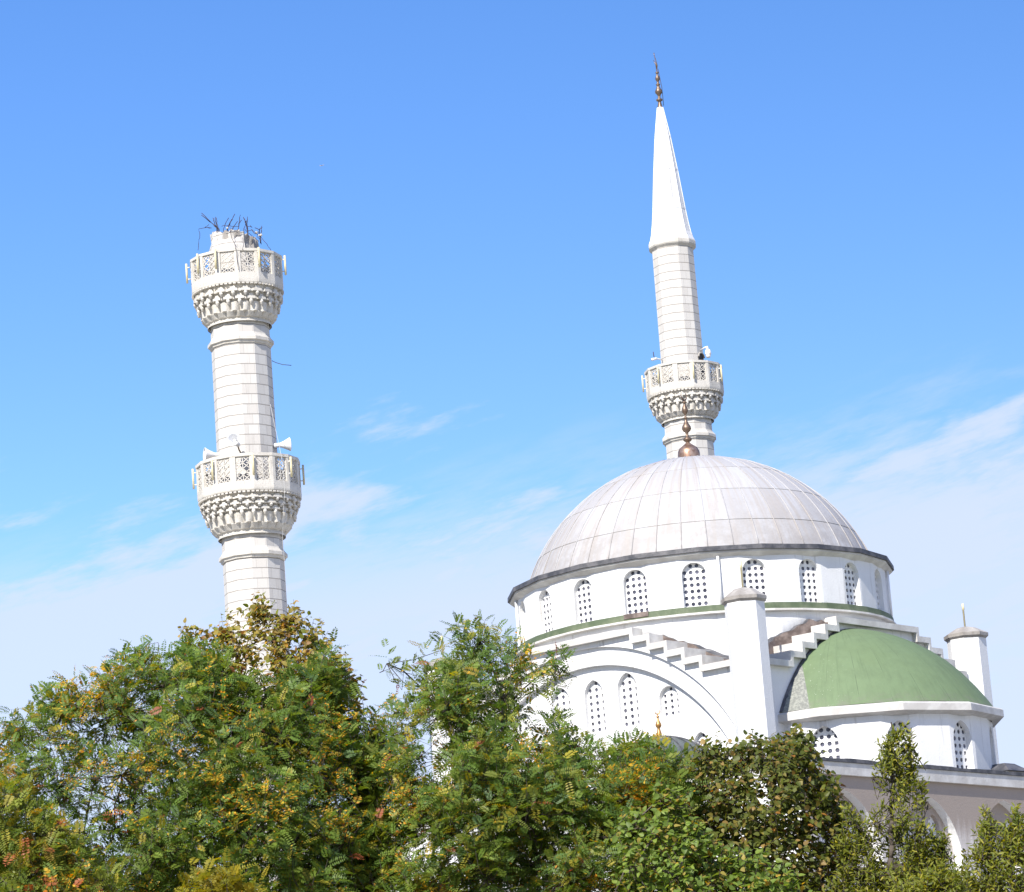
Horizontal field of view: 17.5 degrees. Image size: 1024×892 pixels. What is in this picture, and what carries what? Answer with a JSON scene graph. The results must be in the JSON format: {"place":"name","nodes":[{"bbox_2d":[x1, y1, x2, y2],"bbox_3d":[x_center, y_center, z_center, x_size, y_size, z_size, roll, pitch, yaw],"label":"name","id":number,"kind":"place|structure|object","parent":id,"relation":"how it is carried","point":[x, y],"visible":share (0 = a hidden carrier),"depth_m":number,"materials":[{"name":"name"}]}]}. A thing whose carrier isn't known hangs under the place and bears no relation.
{"place":"outdoors","nodes":[
{"label":"outdoors","id":0,"kind":"place"},
{"bbox_2d":[0,0,1023,887],"label":"sky","id":1,"kind":"structure","parent":0,"point":[466,325],"materials":[{"name":"blue"}]},
{"bbox_2d":[324,392,1023,891],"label":"mosque","id":2,"kind":"structure","parent":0,"point":[684,596],"depth_m":108.33,"materials":[{"name":"white stone"}]},
{"label":"ground","id":3,"kind":"structure","parent":0,"visible":0},
{"bbox_2d":[0,756,134,891],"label":"locust tree","id":4,"kind":"object","parent":3,"relation":"on","point":[46,841],"visible":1,"depth_m":24.44,"materials":[{"name":"green plant"}]},
{"bbox_2d":[0,626,403,891],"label":"locust tree","id":5,"kind":"object","parent":3,"relation":"on","point":[295,857],"visible":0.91,"depth_m":25.58,"materials":[{"name":"green plant"}]},
{"bbox_2d":[174,846,275,891],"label":"leafy shrub","id":6,"kind":"object","parent":3,"relation":"on","point":[205,877],"visible":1,"depth_m":24.09,"materials":[{"name":"green plant"}]},
{"bbox_2d":[173,592,367,821],"bbox_3d":[-1.738,4.318,26.023,1.534,6.519,0.905,-4,-12,0],"label":"hazel tree","id":7,"kind":"object","parent":3,"relation":"on","point":[227,635],"visible":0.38,"depth_m":26.53,"materials":[{"name":"green plant"}]},
{"bbox_2d":[334,609,713,891],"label":"locust tree","id":8,"kind":"object","parent":3,"relation":"on","point":[554,794],"visible":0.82,"depth_m":25.56,"materials":[{"name":"green plant"}]},
{"bbox_2d":[607,776,819,891],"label":"leafy shrub","id":9,"kind":"object","parent":3,"relation":"on","point":[633,834],"visible":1,"depth_m":24.62,"materials":[{"name":"green plant"}]},
{"bbox_2d":[656,723,852,891],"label":"leafy tree","id":10,"kind":"object","parent":3,"relation":"on","point":[793,788],"visible":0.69,"depth_m":25.95,"materials":[{"name":"green plant"}]},
{"bbox_2d":[822,720,962,891],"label":"bay tree","id":11,"kind":"object","parent":3,"relation":"on","point":[876,875],"visible":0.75,"depth_m":25.45,"materials":[{"name":"green plant"}]},
{"bbox_2d":[884,858,975,891],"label":"bay tree","id":12,"kind":"object","parent":3,"relation":"on","point":[936,881],"visible":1,"depth_m":24.68,"materials":[{"name":"green plant"}]},
{"bbox_2d":[952,802,1023,891],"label":"bay tree","id":13,"kind":"object","parent":3,"relation":"on","point":[1009,855],"visible":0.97,"depth_m":25.15,"materials":[{"name":"green plant"}]},
{"label":"pavement","id":14,"kind":"structure","parent":0,"visible":0},
{"bbox_2d":[190,213,301,889],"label":"minaret","id":15,"kind":"object","parent":14,"relation":"on","point":[237,295],"visible":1,"depth_m":107.02,"materials":[{"name":"stone"}]},
{"bbox_2d":[185,264,190,283],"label":"lamp tube","id":16,"kind":"object","parent":15,"relation":"attached to","point":[186,269],"visible":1,"depth_m":108.87,"materials":[{"name":"white plastic"}]},
{"bbox_2d":[192,469,196,488],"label":"lamp tube","id":17,"kind":"object","parent":15,"relation":"attached to","point":[193,482],"visible":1,"depth_m":107.13,"materials":[{"name":"white plastic"}]},
{"bbox_2d":[196,254,200,273],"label":"lamp tube","id":18,"kind":"object","parent":15,"relation":"attached to","point":[197,260],"visible":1,"depth_m":107.83,"materials":[{"name":"yellow plastic"}]},
{"bbox_2d":[203,448,218,459],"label":"loudspeaker","id":19,"kind":"object","parent":15,"relation":"attached to","point":[207,454],"visible":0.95,"depth_m":107.22,"materials":[{"name":"white plastic"}]},
{"bbox_2d":[211,459,214,479],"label":"lamp tube","id":20,"kind":"object","parent":15,"relation":"attached to","point":[212,471],"visible":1,"depth_m":106.02,"materials":[{"name":"yellow plastic"}]},
{"bbox_2d":[214,249,217,268],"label":"lamp tube","id":21,"kind":"object","parent":15,"relation":"attached to","point":[215,259],"visible":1,"depth_m":107.45,"materials":[{"name":"yellow plastic"}]},
{"bbox_2d":[226,433,240,452],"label":"loudspeaker","id":22,"kind":"object","parent":15,"relation":"attached to","point":[232,439],"visible":1,"depth_m":106.14,"materials":[{"name":"white plastic"}]},
{"bbox_2d":[252,454,254,474],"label":"lamp tube","id":23,"kind":"object","parent":15,"relation":"attached to","point":[253,469],"visible":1,"depth_m":105.72,"materials":[{"name":"yellow plastic"}]},
{"bbox_2d":[257,247,260,266],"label":"lamp tube","id":24,"kind":"object","parent":15,"relation":"attached to","point":[259,261],"visible":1,"depth_m":107.60,"materials":[{"name":"yellow plastic"}]},
{"bbox_2d":[270,404,286,602],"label":"loose cable","id":25,"kind":"object","parent":15,"relation":"hanging from","point":[284,496],"visible":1,"depth_m":105.79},
{"bbox_2d":[274,437,291,450],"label":"loudspeaker","id":26,"kind":"object","parent":15,"relation":"attached to","point":[286,444],"visible":1,"depth_m":107.22,"materials":[{"name":"white plastic"}]},
{"bbox_2d":[282,255,286,274],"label":"lamp tube","id":27,"kind":"object","parent":15,"relation":"attached to","point":[285,268],"visible":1,"depth_m":108.77,"materials":[{"name":"white plastic"}]},
{"bbox_2d":[288,457,292,476],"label":"lamp tube","id":28,"kind":"object","parent":15,"relation":"attached to","point":[291,470],"visible":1,"depth_m":106.45,"materials":[{"name":"yellow plastic"}]},
{"bbox_2d":[300,465,304,484],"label":"lamp tube","id":29,"kind":"object","parent":15,"relation":"attached to","point":[303,474],"visible":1,"depth_m":107.76,"materials":[{"name":"grey plastic"}]},
{"bbox_2d":[644,53,723,458],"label":"minaret","id":30,"kind":"object","parent":14,"relation":"on","point":[672,244],"visible":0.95,"depth_m":129.34,"materials":[{"name":"stone"}]},
{"bbox_2d":[641,375,645,391],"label":"lamp tube","id":31,"kind":"object","parent":30,"relation":"attached to","point":[642,378],"visible":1,"depth_m":129.53,"materials":[{"name":"white plastic"}]},
{"bbox_2d":[651,352,662,360],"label":"security camera","id":32,"kind":"object","parent":30,"relation":"attached to","point":[654,358],"visible":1,"depth_m":129.10,"materials":[{"name":"white plastic"}]},
{"bbox_2d":[657,367,660,383],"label":"lamp tube","id":33,"kind":"object","parent":30,"relation":"attached to","point":[658,370],"visible":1,"depth_m":128.29,"materials":[{"name":"yellow plastic"}]},
{"bbox_2d":[692,362,694,378],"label":"lamp tube","id":34,"kind":"object","parent":30,"relation":"attached to","point":[693,370],"visible":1,"depth_m":127.94,"materials":[{"name":"yellow plastic"}]},
{"bbox_2d":[698,352,704,379],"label":"doorway","id":35,"kind":"structure","parent":30,"relation":"in","point":[700,354],"depth_m":129.16,"materials":[{"name":"grey concrete"}]},
{"bbox_2d":[700,346,710,357],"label":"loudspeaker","id":36,"kind":"object","parent":30,"relation":"attached to","point":[708,352],"visible":1,"depth_m":128.94,"materials":[{"name":"white plastic"}]},
{"bbox_2d":[718,365,722,381],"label":"lamp tube","id":37,"kind":"object","parent":30,"relation":"attached to","point":[720,368],"visible":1,"depth_m":128.75,"materials":[{"name":"yellow plastic"}]}
]}

